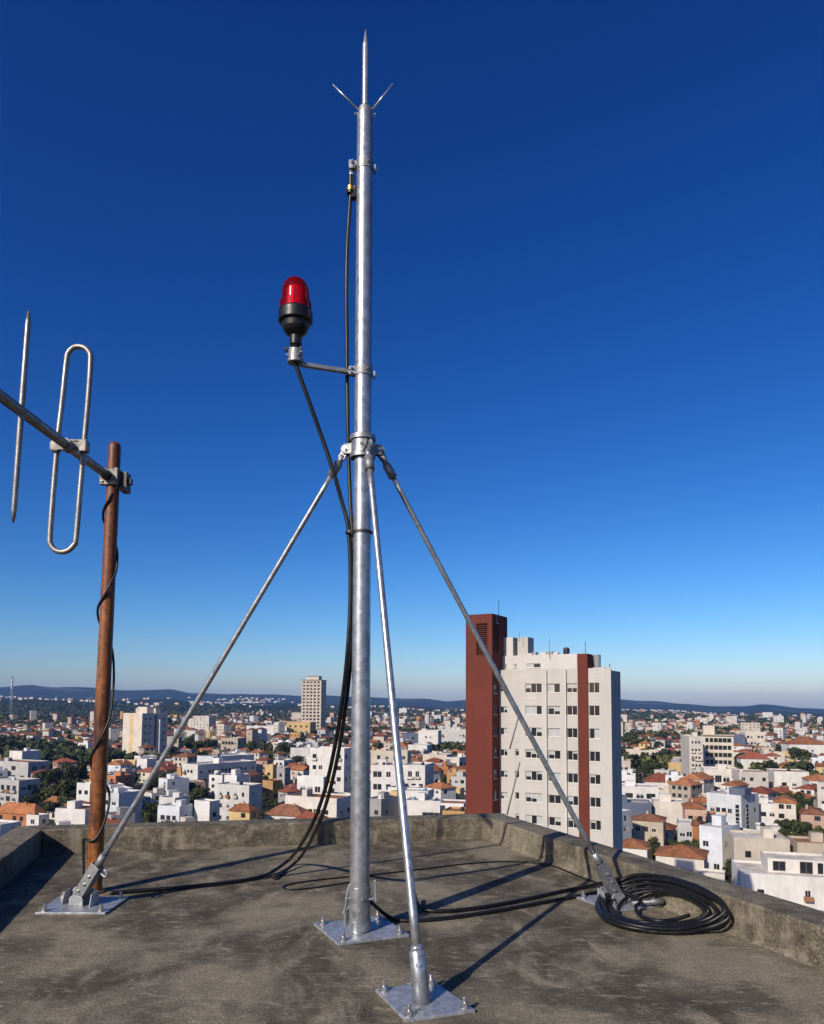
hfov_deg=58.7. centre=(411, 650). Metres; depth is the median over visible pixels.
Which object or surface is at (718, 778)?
window
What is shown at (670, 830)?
house
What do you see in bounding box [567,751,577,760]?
window
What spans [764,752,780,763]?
house
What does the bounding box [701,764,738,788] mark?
apartment block
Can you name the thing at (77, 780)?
tree
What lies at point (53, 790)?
tree
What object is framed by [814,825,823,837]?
tree
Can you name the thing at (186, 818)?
house
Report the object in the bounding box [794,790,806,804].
tree
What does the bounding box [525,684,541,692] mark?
window
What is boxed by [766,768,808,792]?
apartment block
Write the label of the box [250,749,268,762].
house
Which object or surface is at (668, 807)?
apartment block
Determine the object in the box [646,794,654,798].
window
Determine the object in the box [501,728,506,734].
window
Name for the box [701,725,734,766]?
apartment building
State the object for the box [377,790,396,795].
house
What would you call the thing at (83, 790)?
house
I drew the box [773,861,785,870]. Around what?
window
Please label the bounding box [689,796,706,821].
house
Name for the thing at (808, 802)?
tree
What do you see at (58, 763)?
house
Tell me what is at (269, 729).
apartment block
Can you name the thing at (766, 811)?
house
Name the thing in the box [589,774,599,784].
window
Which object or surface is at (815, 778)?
house
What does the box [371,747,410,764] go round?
apartment block
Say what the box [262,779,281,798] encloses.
house
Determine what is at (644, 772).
tree
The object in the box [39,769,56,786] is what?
tree
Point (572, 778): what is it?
window
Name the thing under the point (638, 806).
house
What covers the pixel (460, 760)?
house
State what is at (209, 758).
apartment block
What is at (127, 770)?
house
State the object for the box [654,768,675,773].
house
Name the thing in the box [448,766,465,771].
house
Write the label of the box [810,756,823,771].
house
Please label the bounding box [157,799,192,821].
house
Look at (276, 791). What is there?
tree
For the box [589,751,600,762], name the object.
window
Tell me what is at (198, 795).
tree
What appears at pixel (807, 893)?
window
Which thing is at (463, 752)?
house
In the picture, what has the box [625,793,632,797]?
window
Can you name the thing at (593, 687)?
window
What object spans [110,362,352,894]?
beacon cable
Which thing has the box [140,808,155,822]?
tree
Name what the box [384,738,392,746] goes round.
house
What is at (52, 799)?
house
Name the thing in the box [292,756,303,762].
tree
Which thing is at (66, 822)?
house
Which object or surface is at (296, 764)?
house
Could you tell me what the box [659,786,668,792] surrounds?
house
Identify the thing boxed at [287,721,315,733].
apartment block
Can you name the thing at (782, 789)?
house
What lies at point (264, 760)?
house
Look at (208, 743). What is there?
tree
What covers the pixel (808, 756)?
tree
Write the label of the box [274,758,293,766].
house
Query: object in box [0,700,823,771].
woods
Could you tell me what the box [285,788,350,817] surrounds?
apartment block
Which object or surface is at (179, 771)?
house
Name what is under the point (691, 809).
house
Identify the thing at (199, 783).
house
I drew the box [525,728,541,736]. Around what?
window
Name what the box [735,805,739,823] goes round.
stair window
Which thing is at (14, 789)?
apartment block
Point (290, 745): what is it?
tree
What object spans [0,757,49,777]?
apartment block
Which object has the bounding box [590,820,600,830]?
window
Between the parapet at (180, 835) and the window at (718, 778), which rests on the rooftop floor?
the parapet at (180, 835)
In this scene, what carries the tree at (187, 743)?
on the town ground
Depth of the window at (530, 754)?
105.34 m
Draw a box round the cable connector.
[346,174,356,200]
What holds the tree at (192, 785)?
on the town ground
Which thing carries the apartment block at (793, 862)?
on the town ground
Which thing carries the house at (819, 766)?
on the town ground
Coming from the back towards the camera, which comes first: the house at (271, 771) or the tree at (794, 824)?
the house at (271, 771)
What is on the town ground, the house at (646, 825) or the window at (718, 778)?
the house at (646, 825)
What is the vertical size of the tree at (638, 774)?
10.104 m
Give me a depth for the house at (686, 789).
306.85 m
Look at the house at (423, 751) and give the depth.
606.12 m
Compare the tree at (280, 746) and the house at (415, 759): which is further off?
the tree at (280, 746)
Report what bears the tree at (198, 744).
on the town ground
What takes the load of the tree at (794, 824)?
on the town ground
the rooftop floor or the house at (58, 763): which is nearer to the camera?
the rooftop floor
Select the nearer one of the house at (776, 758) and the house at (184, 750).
the house at (776, 758)
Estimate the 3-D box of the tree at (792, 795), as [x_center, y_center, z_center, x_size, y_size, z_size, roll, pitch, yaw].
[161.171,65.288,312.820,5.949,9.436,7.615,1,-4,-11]
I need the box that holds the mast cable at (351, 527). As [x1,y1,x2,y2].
[272,192,352,879]
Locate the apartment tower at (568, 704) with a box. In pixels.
[466,601,622,849]
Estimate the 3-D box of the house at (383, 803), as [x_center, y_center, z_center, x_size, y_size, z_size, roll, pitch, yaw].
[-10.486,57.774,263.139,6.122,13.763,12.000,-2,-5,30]
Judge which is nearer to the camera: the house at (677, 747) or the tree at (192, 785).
the tree at (192, 785)
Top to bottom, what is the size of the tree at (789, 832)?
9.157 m
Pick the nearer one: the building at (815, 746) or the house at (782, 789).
the house at (782, 789)
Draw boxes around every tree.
[21,794,39,803]
[32,772,43,787]
[32,787,47,805]
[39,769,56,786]
[41,801,56,813]
[44,784,62,799]
[51,767,66,785]
[55,793,71,807]
[56,718,67,722]
[59,779,76,794]
[61,761,79,793]
[69,778,83,792]
[76,762,89,781]
[133,770,141,782]
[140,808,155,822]
[145,802,158,816]
[148,781,157,789]
[153,775,164,787]
[158,771,176,776]
[183,737,194,748]
[189,782,195,791]
[190,791,202,799]
[190,793,195,807]
[192,740,204,748]
[195,787,210,798]
[203,739,217,747]
[246,740,256,751]
[255,739,267,749]
[259,810,266,818]
[262,796,270,809]
[266,743,272,752]
[270,798,277,806]
[274,787,278,797]
[275,742,287,751]
[285,742,294,753]
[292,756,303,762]
[342,737,348,743]
[440,743,447,750]
[440,772,446,782]
[621,736,628,741]
[626,732,638,744]
[632,770,643,782]
[636,767,646,776]
[637,738,650,743]
[642,764,650,776]
[648,836,658,856]
[650,762,661,768]
[650,844,658,852]
[667,838,674,844]
[680,840,692,845]
[691,837,699,847]
[722,866,729,880]
[723,859,731,882]
[728,864,731,881]
[776,744,780,750]
[777,828,786,836]
[780,818,791,829]
[781,792,794,797]
[784,828,798,836]
[787,746,801,761]
[788,819,803,835]
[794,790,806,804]
[796,803,803,819]
[797,749,808,760]
[797,821,815,834]
[800,798,814,806]
[806,752,811,761]
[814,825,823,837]
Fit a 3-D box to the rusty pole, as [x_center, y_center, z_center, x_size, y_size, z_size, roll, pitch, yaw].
[-2.510,0.089,5.940,0.170,3.658,0.170,0,-4,0]
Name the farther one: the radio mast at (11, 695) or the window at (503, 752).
the radio mast at (11, 695)
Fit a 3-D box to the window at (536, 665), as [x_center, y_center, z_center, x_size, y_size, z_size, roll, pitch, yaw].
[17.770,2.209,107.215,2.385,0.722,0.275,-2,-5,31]
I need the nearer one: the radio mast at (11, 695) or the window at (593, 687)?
the window at (593, 687)
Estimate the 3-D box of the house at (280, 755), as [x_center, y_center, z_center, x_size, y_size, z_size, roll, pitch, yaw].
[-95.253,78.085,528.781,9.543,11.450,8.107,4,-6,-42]
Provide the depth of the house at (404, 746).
621.30 m
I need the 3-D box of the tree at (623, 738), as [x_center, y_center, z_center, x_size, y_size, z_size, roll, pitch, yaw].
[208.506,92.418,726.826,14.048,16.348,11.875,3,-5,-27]
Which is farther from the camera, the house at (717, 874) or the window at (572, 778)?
the house at (717, 874)
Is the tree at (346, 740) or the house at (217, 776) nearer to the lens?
the house at (217, 776)
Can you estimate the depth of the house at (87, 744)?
580.13 m
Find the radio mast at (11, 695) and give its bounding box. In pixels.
[9,676,12,714]
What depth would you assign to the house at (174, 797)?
275.39 m
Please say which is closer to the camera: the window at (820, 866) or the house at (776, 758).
the window at (820, 866)
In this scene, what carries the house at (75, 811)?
on the town ground
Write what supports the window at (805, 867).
in the apartment block at (793, 862)
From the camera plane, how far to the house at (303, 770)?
395.68 m
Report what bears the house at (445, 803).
on the town ground
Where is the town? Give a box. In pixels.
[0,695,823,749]
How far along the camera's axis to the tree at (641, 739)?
684.18 m
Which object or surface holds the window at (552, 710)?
in the apartment tower at (568, 704)
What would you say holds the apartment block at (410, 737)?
on the town ground
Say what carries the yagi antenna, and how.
attached to the rusty pole
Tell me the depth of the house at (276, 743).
683.69 m
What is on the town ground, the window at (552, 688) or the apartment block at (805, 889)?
the apartment block at (805, 889)
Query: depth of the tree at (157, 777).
361.36 m
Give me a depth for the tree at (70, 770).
360.50 m
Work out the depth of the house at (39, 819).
247.55 m
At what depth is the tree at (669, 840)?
221.95 m
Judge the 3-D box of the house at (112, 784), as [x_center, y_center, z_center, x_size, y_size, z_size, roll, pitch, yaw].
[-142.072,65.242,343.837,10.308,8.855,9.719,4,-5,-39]
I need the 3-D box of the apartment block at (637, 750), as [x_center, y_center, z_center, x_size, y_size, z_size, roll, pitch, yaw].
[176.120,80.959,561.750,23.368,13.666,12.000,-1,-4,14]
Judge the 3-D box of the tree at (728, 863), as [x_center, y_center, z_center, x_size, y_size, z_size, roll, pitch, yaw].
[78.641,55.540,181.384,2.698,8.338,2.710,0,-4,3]
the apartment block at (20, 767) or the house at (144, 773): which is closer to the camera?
the apartment block at (20, 767)
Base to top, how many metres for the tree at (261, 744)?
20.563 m
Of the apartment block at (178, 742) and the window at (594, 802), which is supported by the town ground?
the apartment block at (178, 742)
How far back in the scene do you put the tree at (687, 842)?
213.60 m
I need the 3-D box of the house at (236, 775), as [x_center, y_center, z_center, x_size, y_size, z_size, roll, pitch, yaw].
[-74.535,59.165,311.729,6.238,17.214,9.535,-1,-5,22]
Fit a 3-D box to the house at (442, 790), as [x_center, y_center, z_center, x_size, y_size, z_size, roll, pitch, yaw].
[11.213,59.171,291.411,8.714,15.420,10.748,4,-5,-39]
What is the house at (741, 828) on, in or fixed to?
on the town ground
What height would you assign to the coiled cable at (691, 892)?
0.252 m
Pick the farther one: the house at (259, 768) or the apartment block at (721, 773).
the house at (259, 768)
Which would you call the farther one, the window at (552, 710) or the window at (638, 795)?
the window at (638, 795)
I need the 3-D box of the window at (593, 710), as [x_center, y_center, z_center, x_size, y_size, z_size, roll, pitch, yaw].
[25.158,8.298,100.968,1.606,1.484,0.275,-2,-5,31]
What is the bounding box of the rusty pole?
[87,441,120,893]
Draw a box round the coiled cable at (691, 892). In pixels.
[416,873,730,934]
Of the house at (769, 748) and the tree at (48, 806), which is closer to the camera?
the tree at (48, 806)
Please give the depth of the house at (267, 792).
323.45 m
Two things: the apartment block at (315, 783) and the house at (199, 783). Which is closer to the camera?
the apartment block at (315, 783)
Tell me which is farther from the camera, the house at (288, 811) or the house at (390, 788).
the house at (390, 788)
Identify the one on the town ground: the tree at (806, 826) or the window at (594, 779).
the tree at (806, 826)
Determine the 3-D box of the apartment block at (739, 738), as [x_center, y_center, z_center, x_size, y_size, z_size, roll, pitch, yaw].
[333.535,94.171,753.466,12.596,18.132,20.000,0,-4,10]
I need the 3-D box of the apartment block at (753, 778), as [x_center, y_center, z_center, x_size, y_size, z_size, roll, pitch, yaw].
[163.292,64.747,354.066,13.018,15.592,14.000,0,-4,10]
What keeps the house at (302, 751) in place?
on the town ground
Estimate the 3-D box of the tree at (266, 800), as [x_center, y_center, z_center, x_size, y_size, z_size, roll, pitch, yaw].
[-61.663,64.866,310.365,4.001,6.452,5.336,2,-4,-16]
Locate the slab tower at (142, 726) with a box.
[122,707,167,753]
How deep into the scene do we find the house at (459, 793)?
299.05 m
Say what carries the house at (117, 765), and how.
on the town ground
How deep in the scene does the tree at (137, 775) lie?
380.25 m
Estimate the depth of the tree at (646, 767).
452.38 m
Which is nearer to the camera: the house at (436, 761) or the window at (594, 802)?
the window at (594, 802)
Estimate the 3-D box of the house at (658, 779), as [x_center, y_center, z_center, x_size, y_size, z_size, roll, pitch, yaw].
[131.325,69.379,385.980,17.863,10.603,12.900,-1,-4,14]
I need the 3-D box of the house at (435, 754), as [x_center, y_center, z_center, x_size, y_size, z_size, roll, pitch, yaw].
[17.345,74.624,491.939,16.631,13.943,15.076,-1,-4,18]
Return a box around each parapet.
[0,826,41,888]
[19,813,495,853]
[485,813,823,970]
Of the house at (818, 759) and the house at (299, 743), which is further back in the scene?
the house at (299, 743)
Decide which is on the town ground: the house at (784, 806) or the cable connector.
the house at (784, 806)
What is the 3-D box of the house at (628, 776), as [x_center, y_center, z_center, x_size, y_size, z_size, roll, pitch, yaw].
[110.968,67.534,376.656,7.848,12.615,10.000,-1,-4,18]
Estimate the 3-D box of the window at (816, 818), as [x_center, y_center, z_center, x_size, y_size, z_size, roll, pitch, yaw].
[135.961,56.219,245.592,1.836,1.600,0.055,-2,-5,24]
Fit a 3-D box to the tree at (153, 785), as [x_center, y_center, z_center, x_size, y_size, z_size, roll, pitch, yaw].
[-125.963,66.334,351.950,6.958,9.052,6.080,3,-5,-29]
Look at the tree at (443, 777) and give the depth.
383.54 m
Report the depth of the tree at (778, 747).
657.00 m
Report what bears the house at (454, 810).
on the town ground
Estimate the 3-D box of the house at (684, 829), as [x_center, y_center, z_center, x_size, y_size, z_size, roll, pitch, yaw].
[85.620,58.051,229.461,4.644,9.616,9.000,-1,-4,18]
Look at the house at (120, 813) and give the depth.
230.53 m
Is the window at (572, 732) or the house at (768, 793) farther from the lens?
the house at (768, 793)
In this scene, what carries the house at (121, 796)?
on the town ground
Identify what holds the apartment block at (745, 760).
on the town ground
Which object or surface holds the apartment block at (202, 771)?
on the town ground
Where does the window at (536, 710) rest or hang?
in the apartment tower at (568, 704)
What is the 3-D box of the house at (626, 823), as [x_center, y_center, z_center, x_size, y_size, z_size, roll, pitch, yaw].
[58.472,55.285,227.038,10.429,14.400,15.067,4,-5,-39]
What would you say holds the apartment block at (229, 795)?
on the town ground
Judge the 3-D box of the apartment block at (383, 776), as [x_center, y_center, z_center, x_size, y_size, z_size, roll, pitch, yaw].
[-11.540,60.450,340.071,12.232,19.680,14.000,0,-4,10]
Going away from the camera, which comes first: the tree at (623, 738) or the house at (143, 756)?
the house at (143, 756)
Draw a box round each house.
[0,766,7,776]
[0,802,47,825]
[0,819,20,836]
[26,813,48,825]
[30,769,55,787]
[44,796,75,819]
[52,758,77,784]
[55,800,89,823]
[56,820,73,824]
[76,782,90,801]
[78,740,92,748]
[105,787,142,822]
[105,806,134,822]
[105,815,127,823]
[106,785,132,790]
[107,768,134,789]
[107,771,131,786]
[107,780,123,785]
[108,739,112,746]
[108,759,132,771]
[112,743,121,750]
[112,759,136,768]
[134,754,156,759]
[136,767,164,782]
[137,757,156,770]
[138,743,156,754]
[142,787,165,808]
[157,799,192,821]
[158,773,188,794]
[159,792,189,804]
[160,764,177,771]
[160,789,183,796]
[172,752,196,766]
[173,767,181,775]
[179,748,190,752]
[180,816,196,821]
[189,780,204,794]
[194,798,219,820]
[198,747,212,754]
[209,770,228,795]
[212,747,227,754]
[224,769,249,782]
[227,801,259,819]
[232,749,244,752]
[244,771,260,782]
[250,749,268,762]
[256,764,262,781]
[257,756,273,775]
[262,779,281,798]
[262,787,274,805]
[262,803,309,818]
[265,764,276,778]
[273,740,287,749]
[273,751,288,761]
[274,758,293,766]
[277,767,290,785]
[277,785,301,804]
[284,783,296,788]
[286,762,308,766]
[290,744,317,761]
[290,765,308,776]
[290,773,301,782]
[294,811,329,818]
[296,741,311,746]
[309,740,321,745]
[370,791,398,816]
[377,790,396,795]
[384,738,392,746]
[388,781,421,792]
[401,744,407,749]
[405,787,433,798]
[406,792,439,815]
[411,749,420,754]
[411,756,422,761]
[417,749,427,754]
[423,751,452,761]
[423,780,456,799]
[427,759,442,764]
[434,768,441,781]
[437,761,452,783]
[437,799,465,814]
[439,749,451,752]
[439,759,456,765]
[442,806,465,814]
[447,754,465,765]
[447,768,465,784]
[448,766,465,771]
[451,771,465,791]
[456,787,463,799]
[457,750,465,755]
[622,756,630,771]
[622,769,635,782]
[622,795,651,815]
[622,809,631,838]
[623,838,649,857]
[627,769,642,782]
[638,740,651,748]
[643,772,666,787]
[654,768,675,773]
[654,844,708,867]
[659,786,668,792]
[665,771,685,785]
[666,822,676,838]
[667,778,702,801]
[668,756,680,773]
[672,865,725,881]
[674,745,680,750]
[677,818,692,846]
[680,772,714,792]
[681,799,706,821]
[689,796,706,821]
[691,816,701,841]
[699,789,724,796]
[721,779,748,789]
[734,743,744,749]
[740,827,759,830]
[751,786,778,799]
[755,822,779,831]
[758,797,774,822]
[760,746,773,750]
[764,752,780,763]
[770,785,792,793]
[773,794,796,833]
[779,761,787,768]
[781,750,796,761]
[793,791,815,806]
[796,782,817,807]
[798,804,823,835]
[801,774,823,784]
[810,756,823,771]
[814,763,823,775]
[817,780,823,807]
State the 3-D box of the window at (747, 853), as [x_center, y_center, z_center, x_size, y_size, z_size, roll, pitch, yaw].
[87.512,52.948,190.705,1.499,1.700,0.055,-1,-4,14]
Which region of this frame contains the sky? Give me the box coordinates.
[0,0,823,708]
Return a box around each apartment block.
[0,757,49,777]
[0,776,39,805]
[9,748,40,759]
[167,736,181,748]
[182,758,255,792]
[197,753,253,761]
[215,781,261,820]
[221,737,246,753]
[246,725,286,734]
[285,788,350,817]
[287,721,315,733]
[297,775,326,792]
[309,746,350,792]
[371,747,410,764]
[371,759,402,796]
[403,731,417,743]
[403,762,433,787]
[408,743,431,752]
[418,728,440,751]
[437,729,465,744]
[622,780,658,801]
[625,747,657,755]
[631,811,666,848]
[651,794,685,829]
[681,732,702,774]
[699,814,739,869]
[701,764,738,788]
[707,787,758,829]
[727,734,744,744]
[727,826,789,860]
[731,769,768,788]
[731,859,823,910]
[736,752,769,768]
[740,729,764,745]
[760,749,784,762]
[760,850,823,874]
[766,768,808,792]
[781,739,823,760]
[787,831,823,853]
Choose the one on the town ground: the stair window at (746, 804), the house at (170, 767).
the house at (170, 767)
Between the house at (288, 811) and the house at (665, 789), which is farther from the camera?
the house at (665, 789)
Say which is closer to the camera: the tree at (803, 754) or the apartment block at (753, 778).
the apartment block at (753, 778)
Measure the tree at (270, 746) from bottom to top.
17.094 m
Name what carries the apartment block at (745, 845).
on the town ground
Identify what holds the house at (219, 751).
on the town ground
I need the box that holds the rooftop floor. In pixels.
[0,839,823,1023]
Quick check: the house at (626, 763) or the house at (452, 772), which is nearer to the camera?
the house at (452, 772)
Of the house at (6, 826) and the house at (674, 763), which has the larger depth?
the house at (674, 763)
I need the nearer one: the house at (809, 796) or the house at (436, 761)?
the house at (809, 796)
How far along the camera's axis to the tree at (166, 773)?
373.57 m
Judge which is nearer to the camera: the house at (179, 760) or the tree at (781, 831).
the tree at (781, 831)
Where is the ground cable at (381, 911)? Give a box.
[370,890,596,922]
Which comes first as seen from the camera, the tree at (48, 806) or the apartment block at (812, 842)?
the apartment block at (812, 842)
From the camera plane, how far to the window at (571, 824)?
101.70 m
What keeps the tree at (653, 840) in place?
on the town ground
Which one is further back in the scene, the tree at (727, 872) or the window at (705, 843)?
the window at (705, 843)
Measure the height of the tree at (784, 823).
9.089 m
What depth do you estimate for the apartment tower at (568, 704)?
104.63 m
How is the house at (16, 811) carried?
on the town ground
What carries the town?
on the town ground
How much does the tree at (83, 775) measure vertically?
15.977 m
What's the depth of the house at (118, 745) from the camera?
625.05 m
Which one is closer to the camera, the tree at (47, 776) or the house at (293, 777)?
the tree at (47, 776)
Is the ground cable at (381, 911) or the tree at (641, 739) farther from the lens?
the tree at (641, 739)
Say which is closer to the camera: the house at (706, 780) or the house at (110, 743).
the house at (706, 780)
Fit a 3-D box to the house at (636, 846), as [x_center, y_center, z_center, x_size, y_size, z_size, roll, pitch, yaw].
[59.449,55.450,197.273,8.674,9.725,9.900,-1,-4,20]
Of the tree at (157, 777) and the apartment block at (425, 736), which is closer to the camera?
the tree at (157, 777)
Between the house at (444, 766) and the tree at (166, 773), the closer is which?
the tree at (166, 773)
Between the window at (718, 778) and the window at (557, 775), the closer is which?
the window at (557, 775)
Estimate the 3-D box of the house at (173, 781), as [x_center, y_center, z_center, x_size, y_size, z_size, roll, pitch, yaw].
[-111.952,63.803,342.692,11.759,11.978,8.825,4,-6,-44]
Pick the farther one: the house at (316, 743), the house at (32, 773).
the house at (316, 743)
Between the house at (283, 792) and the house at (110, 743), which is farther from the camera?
the house at (110, 743)
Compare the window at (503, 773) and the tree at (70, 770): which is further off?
the tree at (70, 770)
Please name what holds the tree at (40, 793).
on the town ground
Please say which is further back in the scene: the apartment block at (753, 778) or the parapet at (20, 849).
the apartment block at (753, 778)
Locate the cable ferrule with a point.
(656, 901)
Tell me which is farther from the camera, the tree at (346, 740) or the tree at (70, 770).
the tree at (346, 740)
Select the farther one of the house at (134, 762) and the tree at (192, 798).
the house at (134, 762)
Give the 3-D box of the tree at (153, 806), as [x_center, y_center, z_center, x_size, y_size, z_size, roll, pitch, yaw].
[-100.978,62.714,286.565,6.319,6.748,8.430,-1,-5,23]
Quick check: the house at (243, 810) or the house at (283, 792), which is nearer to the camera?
the house at (243, 810)
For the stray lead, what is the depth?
6.46 m
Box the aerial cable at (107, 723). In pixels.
[82,493,118,876]
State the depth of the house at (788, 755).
574.35 m
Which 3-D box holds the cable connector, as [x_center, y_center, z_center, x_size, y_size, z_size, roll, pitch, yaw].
[-0.420,-3.281,5.180,0.088,0.170,0.066,0,-4,0]
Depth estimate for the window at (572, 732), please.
102.42 m
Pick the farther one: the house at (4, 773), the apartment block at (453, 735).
the apartment block at (453, 735)
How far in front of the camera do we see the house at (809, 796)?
317.70 m
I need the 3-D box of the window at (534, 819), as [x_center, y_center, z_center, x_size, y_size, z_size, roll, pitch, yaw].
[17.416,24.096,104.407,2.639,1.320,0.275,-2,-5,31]
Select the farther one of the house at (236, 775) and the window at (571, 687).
the house at (236, 775)
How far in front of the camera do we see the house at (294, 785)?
337.99 m
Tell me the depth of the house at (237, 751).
538.43 m
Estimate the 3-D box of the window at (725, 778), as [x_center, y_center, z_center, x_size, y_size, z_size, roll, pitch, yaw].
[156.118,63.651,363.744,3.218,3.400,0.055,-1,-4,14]
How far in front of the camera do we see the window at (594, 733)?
100.83 m
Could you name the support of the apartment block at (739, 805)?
on the town ground
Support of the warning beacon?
attached to the lightning mast at (421, 994)
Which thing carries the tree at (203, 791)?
on the town ground
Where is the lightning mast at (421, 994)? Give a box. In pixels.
[35,30,661,1022]
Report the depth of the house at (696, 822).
223.13 m
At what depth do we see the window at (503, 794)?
107.08 m
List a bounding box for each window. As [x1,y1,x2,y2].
[315,786,319,792]
[422,812,439,814]
[500,707,507,713]
[500,771,506,777]
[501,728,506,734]
[501,749,507,756]
[501,792,507,799]
[525,663,540,668]
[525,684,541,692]
[525,706,541,714]
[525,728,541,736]
[525,749,541,758]
[525,771,542,781]
[526,793,542,803]
[526,815,542,825]
[548,684,559,692]
[548,706,559,714]
[548,728,560,737]
[548,773,560,782]
[548,795,560,804]
[548,817,560,826]
[549,750,560,759]
[567,683,576,692]
[567,706,577,715]
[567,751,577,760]
[568,728,577,738]
[568,773,577,783]
[568,796,578,806]
[568,818,576,828]
[588,683,599,693]
[589,706,599,716]
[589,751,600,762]
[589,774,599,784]
[590,729,599,738]
[590,797,600,807]
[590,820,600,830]
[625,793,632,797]
[636,793,643,798]
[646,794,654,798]
[686,832,691,836]
[703,840,708,846]
[714,863,719,869]
[715,775,721,781]
[723,776,729,781]
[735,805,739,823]
[745,851,750,857]
[746,804,748,828]
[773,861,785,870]
[800,862,812,873]
[805,891,810,896]
[814,816,820,820]
[817,863,823,874]
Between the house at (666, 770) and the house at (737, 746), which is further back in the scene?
the house at (737, 746)
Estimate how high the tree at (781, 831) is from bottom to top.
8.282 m
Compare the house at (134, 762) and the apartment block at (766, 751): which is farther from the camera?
the apartment block at (766, 751)
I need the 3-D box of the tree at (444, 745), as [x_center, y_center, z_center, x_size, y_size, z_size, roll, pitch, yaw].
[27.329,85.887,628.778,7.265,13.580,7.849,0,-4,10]
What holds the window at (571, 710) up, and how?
in the apartment tower at (568, 704)
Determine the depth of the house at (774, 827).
237.18 m
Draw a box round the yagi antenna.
[0,311,132,554]
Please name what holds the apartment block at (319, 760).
on the town ground
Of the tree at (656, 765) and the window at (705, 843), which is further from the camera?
the tree at (656, 765)
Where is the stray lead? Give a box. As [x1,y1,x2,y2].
[282,861,602,889]
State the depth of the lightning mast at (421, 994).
4.96 m
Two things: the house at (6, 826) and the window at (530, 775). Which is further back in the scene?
the house at (6, 826)
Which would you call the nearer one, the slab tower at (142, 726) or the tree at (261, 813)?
the tree at (261, 813)
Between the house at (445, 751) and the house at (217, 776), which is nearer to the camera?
the house at (217, 776)
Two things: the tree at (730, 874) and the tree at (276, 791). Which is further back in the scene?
the tree at (276, 791)
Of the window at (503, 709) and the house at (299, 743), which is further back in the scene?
the house at (299, 743)
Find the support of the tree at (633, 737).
on the town ground
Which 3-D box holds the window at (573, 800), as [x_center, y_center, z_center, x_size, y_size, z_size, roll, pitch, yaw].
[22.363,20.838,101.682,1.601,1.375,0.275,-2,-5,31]
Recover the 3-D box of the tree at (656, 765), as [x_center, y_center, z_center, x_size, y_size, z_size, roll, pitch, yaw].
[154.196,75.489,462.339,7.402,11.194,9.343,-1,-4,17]
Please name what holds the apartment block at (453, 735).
on the town ground
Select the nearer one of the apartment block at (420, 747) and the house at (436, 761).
the house at (436, 761)
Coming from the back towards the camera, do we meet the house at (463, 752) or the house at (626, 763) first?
the house at (463, 752)
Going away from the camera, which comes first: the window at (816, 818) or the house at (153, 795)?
the window at (816, 818)
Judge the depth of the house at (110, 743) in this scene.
649.34 m
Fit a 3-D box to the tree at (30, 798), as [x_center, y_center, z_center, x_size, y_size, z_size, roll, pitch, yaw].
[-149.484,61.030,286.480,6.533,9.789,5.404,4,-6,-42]
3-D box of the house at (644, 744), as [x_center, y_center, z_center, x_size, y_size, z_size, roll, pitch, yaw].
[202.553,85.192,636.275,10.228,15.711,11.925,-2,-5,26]
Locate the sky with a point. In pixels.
(598, 231)
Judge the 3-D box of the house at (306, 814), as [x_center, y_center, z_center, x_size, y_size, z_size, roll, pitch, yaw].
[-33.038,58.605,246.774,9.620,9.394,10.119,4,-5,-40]
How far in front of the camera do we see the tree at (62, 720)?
1204.94 m
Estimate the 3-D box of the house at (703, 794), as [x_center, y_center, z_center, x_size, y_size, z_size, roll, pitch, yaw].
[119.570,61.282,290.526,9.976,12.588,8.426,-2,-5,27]
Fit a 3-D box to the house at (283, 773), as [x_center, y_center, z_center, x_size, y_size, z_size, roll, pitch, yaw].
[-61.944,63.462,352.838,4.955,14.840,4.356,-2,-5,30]
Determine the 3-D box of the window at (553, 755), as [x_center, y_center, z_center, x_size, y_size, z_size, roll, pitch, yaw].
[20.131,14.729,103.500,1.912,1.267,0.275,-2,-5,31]
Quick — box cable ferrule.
[631,898,663,904]
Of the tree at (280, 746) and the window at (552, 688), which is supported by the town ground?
the tree at (280, 746)
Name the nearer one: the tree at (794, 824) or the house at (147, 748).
the tree at (794, 824)
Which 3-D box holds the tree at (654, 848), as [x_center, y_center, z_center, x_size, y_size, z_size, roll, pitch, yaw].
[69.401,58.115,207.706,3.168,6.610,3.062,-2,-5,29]
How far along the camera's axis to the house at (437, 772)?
395.68 m
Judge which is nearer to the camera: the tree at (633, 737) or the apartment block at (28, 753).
the apartment block at (28, 753)
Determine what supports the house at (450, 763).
on the town ground
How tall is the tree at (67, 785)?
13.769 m
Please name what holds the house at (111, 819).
on the town ground
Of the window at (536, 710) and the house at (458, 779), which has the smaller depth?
the window at (536, 710)
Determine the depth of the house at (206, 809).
250.70 m
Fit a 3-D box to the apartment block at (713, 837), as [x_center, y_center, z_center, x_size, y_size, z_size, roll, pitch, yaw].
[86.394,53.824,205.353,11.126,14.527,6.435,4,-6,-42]
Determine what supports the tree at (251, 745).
on the town ground
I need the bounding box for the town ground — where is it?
[0,685,823,882]
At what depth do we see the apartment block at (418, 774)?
334.81 m
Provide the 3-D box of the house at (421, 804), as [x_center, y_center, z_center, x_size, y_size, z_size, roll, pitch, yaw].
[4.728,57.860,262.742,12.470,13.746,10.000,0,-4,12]
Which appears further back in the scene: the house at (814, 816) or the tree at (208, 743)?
the tree at (208, 743)
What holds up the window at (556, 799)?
in the apartment tower at (568, 704)
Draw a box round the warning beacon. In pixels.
[278,276,377,379]
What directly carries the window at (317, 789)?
in the apartment block at (315, 783)
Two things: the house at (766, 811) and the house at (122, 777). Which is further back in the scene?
the house at (122, 777)

